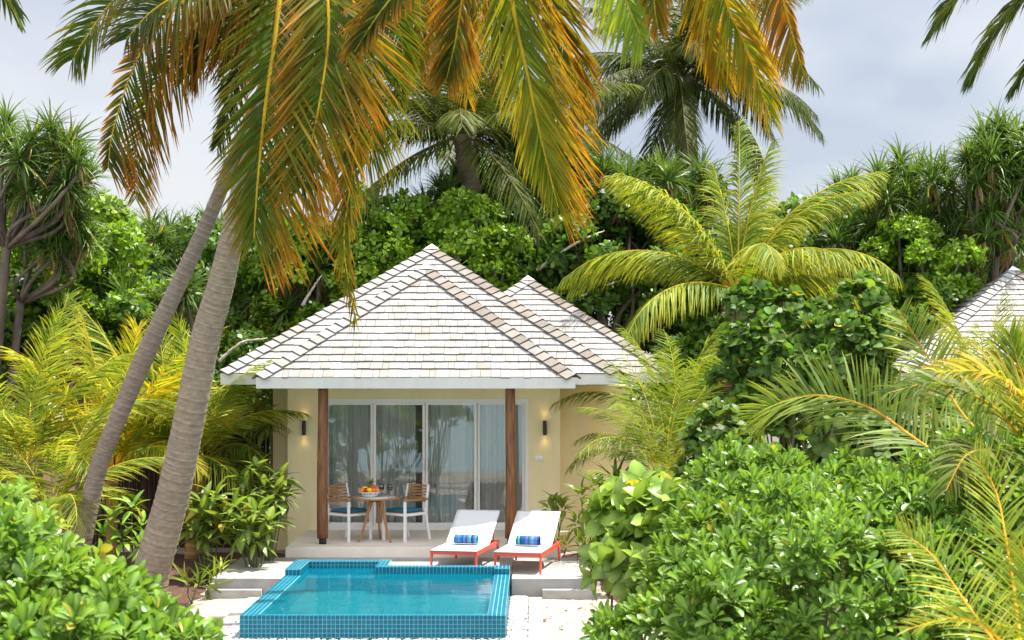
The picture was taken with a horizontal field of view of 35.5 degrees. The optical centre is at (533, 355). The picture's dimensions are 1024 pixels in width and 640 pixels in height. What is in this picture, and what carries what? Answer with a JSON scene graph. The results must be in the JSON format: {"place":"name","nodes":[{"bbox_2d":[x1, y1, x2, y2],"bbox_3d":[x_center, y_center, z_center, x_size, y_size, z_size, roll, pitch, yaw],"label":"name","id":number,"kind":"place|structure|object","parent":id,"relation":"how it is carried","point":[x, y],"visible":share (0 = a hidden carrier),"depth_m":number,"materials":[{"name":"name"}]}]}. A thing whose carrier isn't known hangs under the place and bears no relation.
{"place":"outdoors","nodes":[
{"label":"outdoors","id":0,"kind":"place"},
{"bbox_2d":[6,448,271,533],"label":"leaf litter","id":1,"kind":"object","parent":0,"point":[70,509],"visible":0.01,"depth_m":37.39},
{"bbox_2d":[0,188,118,469],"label":"screw pine","id":2,"kind":"object","parent":1,"relation":"on","point":[60,251],"visible":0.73,"depth_m":27.24,"materials":[{"name":"green plant"}]},
{"bbox_2d":[0,91,120,375],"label":"screw pine","id":3,"kind":"object","parent":1,"relation":"on","point":[52,160],"visible":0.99,"depth_m":26.70,"materials":[{"name":"green plant"}]},
{"bbox_2d":[117,194,191,390],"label":"screw pine","id":4,"kind":"object","parent":1,"relation":"on","point":[159,237],"visible":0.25,"depth_m":34.62,"materials":[{"name":"green plant"}]},
{"bbox_2d":[161,197,250,302],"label":"screw pine","id":5,"kind":"object","parent":1,"relation":"on","point":[184,217],"visible":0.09,"depth_m":35.34,"materials":[{"name":"green plant"}]},
{"bbox_2d":[322,180,474,288],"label":"broadleaf tree","id":6,"kind":"object","parent":1,"relation":"on","point":[380,225],"visible":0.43,"depth_m":32.90,"materials":[{"name":"green plant"}]},
{"bbox_2d":[365,156,487,265],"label":"screw pine","id":7,"kind":"object","parent":1,"relation":"on","point":[446,182],"visible":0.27,"depth_m":34.20,"materials":[{"name":"green plant"}]},
{"bbox_2d":[477,158,567,263],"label":"screw pine","id":8,"kind":"object","parent":1,"relation":"on","point":[540,213],"visible":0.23,"depth_m":33.70,"materials":[{"name":"green plant"}]},
{"bbox_2d":[447,75,599,261],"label":"screw pine","id":9,"kind":"object","parent":1,"relation":"on","point":[512,148],"visible":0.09,"depth_m":34.76,"materials":[{"name":"green plant"}]},
{"bbox_2d":[558,117,654,317],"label":"screw pine","id":10,"kind":"object","parent":1,"relation":"on","point":[602,165],"visible":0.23,"depth_m":34.15,"materials":[{"name":"green plant"}]},
{"bbox_2d":[533,0,825,395],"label":"coconut palm","id":11,"kind":"object","parent":1,"relation":"on","point":[675,81],"visible":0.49,"depth_m":38.87,"materials":[{"name":"green plant"}]},
{"bbox_2d":[798,158,874,433],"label":"screw pine","id":12,"kind":"object","parent":1,"relation":"on","point":[839,178],"visible":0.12,"depth_m":35.80,"materials":[{"name":"green plant"}]},
{"bbox_2d":[788,199,885,412],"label":"screw pine","id":13,"kind":"object","parent":1,"relation":"on","point":[838,242],"visible":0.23,"depth_m":33.26,"materials":[{"name":"green plant"}]},
{"bbox_2d":[846,132,975,279],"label":"screw pine","id":14,"kind":"object","parent":1,"relation":"on","point":[904,188],"visible":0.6,"depth_m":32.55,"materials":[{"name":"green plant"}]},
{"bbox_2d":[920,185,1023,283],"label":"screw pine","id":15,"kind":"object","parent":1,"relation":"on","point":[1005,266],"visible":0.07,"depth_m":33.26,"materials":[{"name":"green plant"}]},
{"bbox_2d":[931,96,1023,284],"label":"screw pine","id":16,"kind":"object","parent":1,"relation":"on","point":[992,180],"visible":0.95,"depth_m":31.47,"materials":[{"name":"green plant"}]},
{"bbox_2d":[285,530,560,559],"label":"terrace floor","id":17,"kind":"structure","parent":0,"point":[417,544],"depth_m":23.46,"materials":[{"name":"stone"}]},
{"bbox_2d":[328,483,371,541],"bbox_3d":[-2.825,2.384,24.321,0.576,0.836,0.500,0,0,41],"label":"dining chair","id":18,"kind":"object","parent":17,"relation":"on","point":[348,511],"visible":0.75,"depth_m":24.27,"materials":[{"name":"white paint"}]},
{"bbox_2d":[353,495,400,542],"bbox_3d":[-2.360,2.467,24.120,0.724,0.675,0.724,0,0,0],"label":"dining table","id":19,"kind":"object","parent":17,"relation":"on","point":[379,500],"visible":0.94,"depth_m":24.02,"materials":[{"name":"wood"}]},
{"bbox_2d":[382,483,430,541],"bbox_3d":[-1.929,2.384,24.365,0.500,0.836,0.576,0,0,40],"label":"dining chair","id":20,"kind":"object","parent":17,"relation":"on","point":[405,511],"visible":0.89,"depth_m":24.30,"materials":[{"name":"white paint"}]},
{"bbox_2d":[44,363,808,639],"bbox_3d":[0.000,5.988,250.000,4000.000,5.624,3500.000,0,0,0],"label":"sand ground","id":21,"kind":"structure","parent":0,"point":[372,602],"depth_m":20.47,"materials":[{"name":"sand"}]},
{"bbox_2d":[0,0,30,33],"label":"coconut palm","id":22,"kind":"object","parent":21,"relation":"on","point":[15,9],"visible":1,"depth_m":14.46,"materials":[{"name":"green plant"}]},
{"bbox_2d":[0,191,113,505],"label":"broadleaf tree","id":23,"kind":"object","parent":21,"relation":"on","point":[19,263],"visible":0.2,"depth_m":28.62,"materials":[{"name":"green plant"}]},
{"bbox_2d":[0,265,120,482],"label":"broadleaf tree","id":24,"kind":"object","parent":21,"relation":"on","point":[27,329],"visible":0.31,"depth_m":28.21,"materials":[{"name":"green plant"}]},
{"bbox_2d":[0,475,131,588],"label":"sea lettuce shrub","id":25,"kind":"object","parent":21,"relation":"on","point":[14,496],"visible":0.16,"depth_m":11.97,"materials":[{"name":"green plant"}]},
{"bbox_2d":[10,183,158,516],"bbox_3d":[-8.808,-0.096,31.276,3.372,6.595,3.902,0,0,0],"label":"broadleaf tree","id":26,"kind":"object","parent":21,"relation":"on","point":[130,247],"visible":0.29,"depth_m":30.25,"materials":[{"name":"green plant"}]},
{"bbox_2d":[5,272,165,490],"bbox_3d":[-8.412,0.812,29.794,3.353,4.843,3.102,0,0,0],"label":"broadleaf tree","id":27,"kind":"object","parent":21,"relation":"on","point":[111,307],"visible":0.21,"depth_m":28.84,"materials":[{"name":"green plant"}]},
{"bbox_2d":[0,286,175,496],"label":"young coconut palm","id":28,"kind":"object","parent":21,"relation":"on","point":[15,424],"visible":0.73,"depth_m":22.43,"materials":[{"name":"green plant"}]},
{"bbox_2d":[0,505,228,639],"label":"sea lettuce shrub","id":29,"kind":"object","parent":21,"relation":"on","point":[116,600],"visible":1,"depth_m":8.51,"materials":[{"name":"green plant"}]},
{"bbox_2d":[85,490,147,573],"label":"garden shrub","id":30,"kind":"object","parent":21,"relation":"on","point":[126,531],"visible":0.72,"depth_m":20.93,"materials":[{"name":"green plant"}]},
{"bbox_2d":[0,304,242,559],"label":"young coconut palm","id":31,"kind":"object","parent":21,"relation":"on","point":[130,434],"visible":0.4,"depth_m":23.93,"materials":[{"name":"green plant"}]},
{"bbox_2d":[10,549,284,609],"bbox_3d":[-8.903,3.160,19.974,10.311,0.100,14.031,0,0,0],"label":"mulch bed","id":32,"kind":"object","parent":21,"relation":"on","point":[175,587],"visible":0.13,"depth_m":23.49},
{"bbox_2d":[0,377,163,537],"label":"young coconut palm","id":33,"kind":"object","parent":32,"relation":"on","point":[72,498],"visible":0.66,"depth_m":21.56,"materials":[{"name":"green plant"}]},
{"bbox_2d":[0,296,270,497],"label":"young coconut palm","id":34,"kind":"object","parent":32,"relation":"on","point":[98,360],"visible":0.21,"depth_m":24.95,"materials":[{"name":"green plant"}]},
{"bbox_2d":[90,312,311,558],"bbox_3d":[-5.116,1.238,25.046,3.350,3.924,4.186,0,0,0],"label":"young coconut palm","id":35,"kind":"object","parent":32,"relation":"on","point":[190,551],"visible":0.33,"depth_m":24.72,"materials":[{"name":"green plant"}]},
{"bbox_2d":[110,365,294,553],"bbox_3d":[-5.138,1.624,26.011,3.078,3.152,3.366,0,0,-37],"label":"areca palm","id":36,"kind":"object","parent":32,"relation":"on","point":[215,452],"visible":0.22,"depth_m":25.71,"materials":[{"name":"green plant"}]},
{"bbox_2d":[179,476,240,581],"bbox_3d":[-4.615,2.446,22.569,1.124,1.497,0.794,0,0,0],"label":"garden shrub","id":37,"kind":"object","parent":32,"relation":"on","point":[201,505],"visible":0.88,"depth_m":22.51,"materials":[{"name":"green plant"}]},
{"bbox_2d":[224,435,270,552],"bbox_3d":[-4.659,2.234,25.883,0.875,1.918,0.744,0,0,0],"label":"garden shrub","id":38,"kind":"object","parent":32,"relation":"on","point":[249,441],"visible":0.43,"depth_m":25.85,"materials":[{"name":"green plant"}]},
{"bbox_2d":[239,398,286,551],"bbox_3d":[-4.373,1.926,25.584,0.892,2.530,0.693,0,0,0],"label":"garden shrub","id":39,"kind":"object","parent":32,"relation":"on","point":[259,404],"visible":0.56,"depth_m":25.51,"materials":[{"name":"green plant"}]},
{"bbox_2d":[94,255,211,395],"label":"broadleaf tree","id":40,"kind":"object","parent":21,"relation":"on","point":[186,301],"visible":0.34,"depth_m":29.84,"materials":[{"name":"green plant"}]},
{"bbox_2d":[89,428,269,547],"bbox_3d":[-5.894,2.191,26.600,3.012,1.999,0.120,0,0,0],"label":"brush fence","id":41,"kind":"object","parent":21,"relation":"on","point":[148,483],"visible":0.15,"depth_m":26.58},
{"bbox_2d":[167,561,217,603],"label":"strap leaf plant","id":42,"kind":"object","parent":21,"relation":"on","point":[181,578],"visible":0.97,"depth_m":20.54,"materials":[{"name":"green plant"}]},
{"bbox_2d":[135,211,269,369],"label":"broadleaf tree","id":43,"kind":"object","parent":21,"relation":"on","point":[183,239],"visible":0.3,"depth_m":32.84,"materials":[{"name":"green plant"}]},
{"bbox_2d":[195,556,234,599],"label":"strap leaf plant","id":44,"kind":"object","parent":21,"relation":"on","point":[208,587],"visible":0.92,"depth_m":20.98,"materials":[{"name":"green plant"}]},
{"bbox_2d":[205,589,261,598],"bbox_3d":[-3.950,3.185,21.087,0.740,0.210,0.115,0,0,0],"label":"step","id":45,"kind":"object","parent":21,"relation":"on","point":[233,593],"visible":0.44,"depth_m":21.03,"materials":[{"name":"concrete"}]},
{"bbox_2d":[212,597,259,637],"bbox_3d":[-3.645,3.217,14.997,0.180,0.106,11.994,0,0,0],"label":"paver strip","id":46,"kind":"object","parent":21,"relation":"on","point":[231,618],"visible":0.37,"depth_m":19.67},
{"bbox_2d":[38,0,436,594],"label":"coconut palm","id":47,"kind":"object","parent":21,"relation":"on","point":[283,48],"visible":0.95,"depth_m":17.57,"materials":[{"name":"green plant"}]},
{"bbox_2d":[210,325,272,438],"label":"broadleaf tree","id":48,"kind":"object","parent":21,"relation":"on","point":[229,341],"visible":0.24,"depth_m":30.63,"materials":[{"name":"green plant"}]},
{"bbox_2d":[199,487,289,567],"bbox_3d":[-4.048,2.515,22.269,1.355,1.366,0.861,0,0,25],"label":"garden shrub","id":49,"kind":"object","parent":21,"relation":"on","point":[245,536],"visible":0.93,"depth_m":22.16,"materials":[{"name":"green plant"}]},
{"bbox_2d":[211,558,305,594],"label":"sun deck","id":50,"kind":"structure","parent":21,"relation":"on","point":[266,576],"depth_m":21.52,"materials":[{"name":"concrete"}]},
{"bbox_2d":[221,453,304,560],"bbox_3d":[-3.921,2.299,22.968,1.242,1.791,1.038,0,0,10],"label":"garden shrub","id":51,"kind":"object","parent":21,"relation":"on","point":[280,484],"visible":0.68,"depth_m":22.99,"materials":[{"name":"green plant"}]},
{"bbox_2d":[234,216,339,507],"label":"broadleaf tree","id":52,"kind":"object","parent":21,"relation":"on","point":[295,291],"visible":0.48,"depth_m":32.63,"materials":[{"name":"green plant"}]},
{"bbox_2d":[75,0,521,555],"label":"coconut palm","id":53,"kind":"object","parent":21,"relation":"on","point":[143,360],"visible":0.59,"depth_m":20.80,"materials":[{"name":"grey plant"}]},
{"bbox_2d":[218,209,387,362],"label":"broadleaf tree","id":54,"kind":"object","parent":21,"relation":"on","point":[365,266],"visible":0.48,"depth_m":32.44,"materials":[{"name":"green plant"}]},
{"bbox_2d":[240,560,509,639],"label":"swimming pool","id":55,"kind":"structure","parent":21,"relation":"on","point":[264,616],"depth_m":19.42,"materials":[{"name":"blue tile"}]},
{"bbox_2d":[223,595,528,639],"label":"white pebbles","id":56,"kind":"object","parent":21,"relation":"on","point":[517,625],"visible":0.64,"depth_m":18.44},
{"bbox_2d":[305,558,512,569],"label":"sun deck","id":57,"kind":"structure","parent":21,"relation":"on","point":[447,561],"depth_m":22.99,"materials":[{"name":"concrete"}]},
{"bbox_2d":[430,509,499,564],"bbox_3d":[-0.942,2.596,22.527,0.660,0.704,1.508,0,0,12],"label":"sun lounger","id":58,"kind":"object","parent":57,"relation":"on","point":[481,524],"visible":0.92,"depth_m":22.84,"materials":[{"name":"fabric"}]},
{"bbox_2d":[453,534,478,543],"bbox_3d":[-0.944,2.581,22.517,0.342,0.128,0.135,0,0,11],"label":"rolled towel","id":59,"kind":"object","parent":58,"relation":"on","point":[467,538],"visible":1,"depth_m":22.47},
{"bbox_2d":[216,244,675,550],"bbox_3d":[-1.173,0.690,27.910,7.342,5.200,9.272,0,0,0],"label":"villa","id":60,"kind":"object","parent":21,"relation":"on","point":[449,380],"visible":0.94,"depth_m":25.71,"materials":[{"name":"wood"}]},
{"bbox_2d":[328,402,372,526],"bbox_3d":[-2.960,1.754,25.779,0.761,2.000,0.035,0,0,0],"label":"door leaf","id":61,"kind":"structure","parent":60,"relation":"in","point":[331,524],"depth_m":25.76,"materials":[{"name":"white metal"}]},
{"bbox_2d":[373,402,424,526],"bbox_3d":[-2.156,1.754,25.725,0.830,2.000,0.065,0,0,0],"label":"door leaf","id":62,"kind":"structure","parent":60,"relation":"in","point":[375,524],"depth_m":25.72,"materials":[{"name":"white metal"}]},
{"bbox_2d":[328,398,528,529],"bbox_3d":[-1.737,1.745,25.754,3.325,2.108,0.112,0,0,0],"label":"sliding door","id":63,"kind":"structure","parent":60,"relation":"in","point":[526,400],"depth_m":25.70,"materials":[{"name":"white metal"}]},
{"bbox_2d":[426,402,476,526],"bbox_3d":[-1.321,1.754,25.725,0.824,2.000,0.065,0,0,0],"label":"door leaf","id":64,"kind":"structure","parent":60,"relation":"in","point":[431,524],"depth_m":25.72,"materials":[{"name":"white metal"}]},
{"bbox_2d":[477,402,524,526],"bbox_3d":[-0.519,1.754,25.779,0.764,2.000,0.035,0,0,0],"label":"door leaf","id":65,"kind":"structure","parent":60,"relation":"in","point":[499,524],"depth_m":25.76,"materials":[{"name":"white metal"}]},
{"bbox_2d":[387,185,533,291],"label":"broadleaf tree","id":66,"kind":"object","parent":21,"relation":"on","point":[460,219],"visible":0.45,"depth_m":32.30,"materials":[{"name":"green plant"}]},
{"bbox_2d":[300,0,643,278],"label":"coconut palm","id":67,"kind":"object","parent":21,"relation":"on","point":[451,122],"visible":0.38,"depth_m":33.60,"materials":[{"name":"green plant"}]},
{"bbox_2d":[338,0,650,243],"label":"coconut palm","id":68,"kind":"object","parent":21,"relation":"on","point":[552,24],"visible":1,"depth_m":14.11,"materials":[{"name":"green plant"}]},
{"bbox_2d":[0,222,1015,461],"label":"woodland","id":69,"kind":"object","parent":21,"relation":"on","point":[797,435],"depth_m":44.55,"materials":[{"name":"green plant"}]},
{"bbox_2d":[528,597,543,639],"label":"paver strip","id":70,"kind":"object","parent":21,"relation":"on","point":[535,626],"visible":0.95,"depth_m":19.20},
{"bbox_2d":[479,196,617,312],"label":"broadleaf tree","id":71,"kind":"object","parent":21,"relation":"on","point":[525,257],"visible":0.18,"depth_m":32.67,"materials":[{"name":"green plant"}]},
{"bbox_2d":[512,558,591,596],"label":"sun deck","id":72,"kind":"structure","parent":21,"relation":"on","point":[528,580],"depth_m":21.44,"materials":[{"name":"concrete"}]},
{"bbox_2d":[494,511,560,573],"bbox_3d":[-0.067,2.596,22.357,0.660,0.704,1.508,0,0,12],"label":"sun lounger","id":73,"kind":"object","parent":72,"relation":"on","point":[543,525],"visible":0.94,"depth_m":22.67,"materials":[{"name":"fabric"}]},
{"bbox_2d":[515,535,540,544],"bbox_3d":[-0.069,2.581,22.347,0.342,0.128,0.135,0,0,11],"label":"rolled towel","id":74,"kind":"object","parent":73,"relation":"on","point":[528,540],"visible":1,"depth_m":22.30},
{"bbox_2d":[539,491,575,540],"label":"garden shrub","id":75,"kind":"object","parent":21,"relation":"on","point":[559,500],"visible":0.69,"depth_m":24.13,"materials":[{"name":"green plant"}]},
{"bbox_2d":[542,589,593,598],"bbox_3d":[0.459,3.185,21.087,0.682,0.210,0.115,0,0,0],"label":"step","id":76,"kind":"object","parent":21,"relation":"on","point":[566,594],"visible":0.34,"depth_m":21.03,"materials":[{"name":"concrete"}]},
{"bbox_2d":[526,181,702,337],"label":"broadleaf tree","id":77,"kind":"object","parent":21,"relation":"on","point":[564,261],"visible":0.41,"depth_m":32.87,"materials":[{"name":"green plant"}]},
{"bbox_2d":[586,450,644,484],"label":"strap leaf plant","id":78,"kind":"object","parent":21,"relation":"on","point":[616,472],"visible":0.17,"depth_m":23.65,"materials":[{"name":"green plant"}]},
{"bbox_2d":[582,243,655,341],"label":"broadleaf tree","id":79,"kind":"object","parent":21,"relation":"on","point":[619,289],"visible":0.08,"depth_m":33.50,"materials":[{"name":"green plant"}]},
{"bbox_2d":[577,448,675,538],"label":"areca palm","id":80,"kind":"object","parent":21,"relation":"on","point":[662,469],"visible":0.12,"depth_m":22.48,"materials":[{"name":"green plant"}]},
{"bbox_2d":[563,350,731,477],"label":"areca palm","id":81,"kind":"object","parent":21,"relation":"on","point":[668,444],"visible":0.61,"depth_m":24.15,"materials":[{"name":"green plant"}]},
{"bbox_2d":[583,139,743,338],"bbox_3d":[2.699,-0.759,34.344,3.800,7.927,2.952,0,0,0],"label":"screw pine","id":82,"kind":"object","parent":21,"relation":"on","point":[667,178],"visible":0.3,"depth_m":34.14,"materials":[{"name":"green plant"}]},
{"bbox_2d":[609,227,725,356],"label":"broadleaf tree","id":83,"kind":"object","parent":21,"relation":"on","point":[672,330],"visible":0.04,"depth_m":34.18,"materials":[{"name":"green plant"}]},
{"bbox_2d":[577,460,762,639],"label":"leaved shrub","id":84,"kind":"object","parent":21,"relation":"on","point":[622,514],"visible":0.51,"depth_m":16.02,"materials":[{"name":"green plant"}]},
{"bbox_2d":[629,400,778,469],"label":"garden wall","id":85,"kind":"structure","parent":21,"relation":"on","point":[775,439],"depth_m":27.60,"materials":[{"name":"paint"}]},
{"bbox_2d":[578,549,839,639],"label":"sea lettuce shrub","id":86,"kind":"object","parent":21,"relation":"on","point":[670,608],"visible":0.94,"depth_m":9.70,"materials":[{"name":"green plant"}]},
{"bbox_2d":[636,270,783,399],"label":"broadleaf tree","id":87,"kind":"object","parent":21,"relation":"on","point":[691,347],"visible":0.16,"depth_m":30.33,"materials":[{"name":"green plant"}]},
{"bbox_2d":[638,0,808,140],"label":"coconut palm","id":88,"kind":"object","parent":21,"relation":"on","point":[742,21],"visible":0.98,"depth_m":14.21,"materials":[{"name":"green plant"}]},
{"bbox_2d":[669,396,781,482],"bbox_3d":[2.317,1.845,19.241,1.316,2.706,0.987,0,0,19],"label":"round leaved shrub","id":89,"kind":"object","parent":21,"relation":"on","point":[696,438],"visible":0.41,"depth_m":19.22,"materials":[{"name":"green plant"}]},
{"bbox_2d":[557,114,908,399],"bbox_3d":[3.707,-0.777,30.283,6.553,8.008,6.261,0,0,0],"label":"young coconut palm","id":90,"kind":"object","parent":21,"relation":"on","point":[766,259],"visible":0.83,"depth_m":30.26,"materials":[{"name":"green plant"}]},
{"bbox_2d":[562,553,974,639],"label":"mulch bed","id":91,"kind":"object","parent":21,"relation":"on","point":[601,580],"visible":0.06,"depth_m":21.98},
{"bbox_2d":[563,473,603,570],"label":"garden shrub","id":92,"kind":"object","parent":91,"relation":"on","point":[576,489],"visible":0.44,"depth_m":23.35,"materials":[{"name":"green plant"}]},
{"bbox_2d":[548,317,731,461],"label":"areca palm","id":93,"kind":"object","parent":91,"relation":"on","point":[701,367],"visible":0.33,"depth_m":25.72,"materials":[{"name":"green plant"}]},
{"bbox_2d":[873,275,1023,437],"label":"young coconut palm","id":94,"kind":"object","parent":91,"relation":"on","point":[957,333],"visible":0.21,"depth_m":23.95,"materials":[{"name":"green plant"}]},
{"bbox_2d":[708,191,831,397],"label":"broadleaf tree","id":95,"kind":"object","parent":21,"relation":"on","point":[793,204],"visible":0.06,"depth_m":36.12,"materials":[{"name":"green plant"}]},
{"bbox_2d":[701,269,901,594],"bbox_3d":[3.469,1.029,20.494,2.623,4.343,1.792,0,0,0],"label":"round leaved tree","id":96,"kind":"object","parent":21,"relation":"on","point":[822,319],"visible":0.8,"depth_m":20.31,"materials":[{"name":"green plant"}]},
{"bbox_2d":[659,431,988,633],"bbox_3d":[2.546,1.913,13.034,2.865,2.582,2.110,0,0,-15],"label":"sea lettuce shrub","id":97,"kind":"object","parent":21,"relation":"on","point":[734,455],"visible":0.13,"depth_m":12.99,"materials":[{"name":"green plant"}]},
{"bbox_2d":[633,460,1023,639],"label":"sea lettuce shrub","id":98,"kind":"object","parent":21,"relation":"on","point":[818,530],"visible":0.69,"depth_m":10.16,"materials":[{"name":"green plant"}]},
{"bbox_2d":[762,191,903,437],"bbox_3d":[6.623,-0.126,33.986,3.484,6.741,3.384,0,0,32],"label":"broadleaf tree","id":99,"kind":"object","parent":21,"relation":"on","point":[853,217],"visible":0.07,"depth_m":33.47,"materials":[{"name":"green plant"}]},
{"bbox_2d":[733,297,1023,507],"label":"young coconut palm","id":100,"kind":"object","parent":21,"relation":"on","point":[1012,376],"visible":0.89,"depth_m":13.42,"materials":[{"name":"green plant"}]},
{"bbox_2d":[795,393,985,577],"bbox_3d":[3.937,1.796,17.384,2.454,2.812,1.640,0,0,0],"label":"round leaved shrub","id":101,"kind":"object","parent":21,"relation":"on","point":[817,450],"visible":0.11,"depth_m":17.13,"materials":[{"name":"green plant"}]},
{"bbox_2d":[825,261,969,409],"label":"broadleaf tree","id":102,"kind":"object","parent":21,"relation":"on","point":[910,285],"visible":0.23,"depth_m":30.69,"materials":[{"name":"green plant"}]},
{"bbox_2d":[854,207,988,315],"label":"broadleaf tree","id":103,"kind":"object","parent":21,"relation":"on","point":[918,229],"visible":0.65,"depth_m":31.45,"materials":[{"name":"green plant"}]},
{"bbox_2d":[843,424,1023,639],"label":"sea lettuce shrub","id":104,"kind":"object","parent":21,"relation":"on","point":[969,432],"visible":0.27,"depth_m":10.71,"materials":[{"name":"green plant"}]},
{"bbox_2d":[882,435,1023,639],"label":"young coconut palm","id":105,"kind":"object","parent":21,"relation":"on","point":[966,617],"visible":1,"depth_m":9.02,"materials":[{"name":"green plant"}]},
{"bbox_2d":[892,266,1023,528],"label":"villa","id":106,"kind":"object","parent":21,"relation":"on","point":[978,307],"visible":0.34,"depth_m":29.82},
{"bbox_2d":[920,0,1023,104],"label":"coconut palm","id":107,"kind":"object","parent":21,"relation":"on","point":[1006,13],"visible":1,"depth_m":15.10,"materials":[{"name":"green plant"}]},
{"bbox_2d":[0,0,1023,355],"label":"sky","id":108,"kind":"structure","parent":0,"point":[871,69],"materials":[{"name":"white"}]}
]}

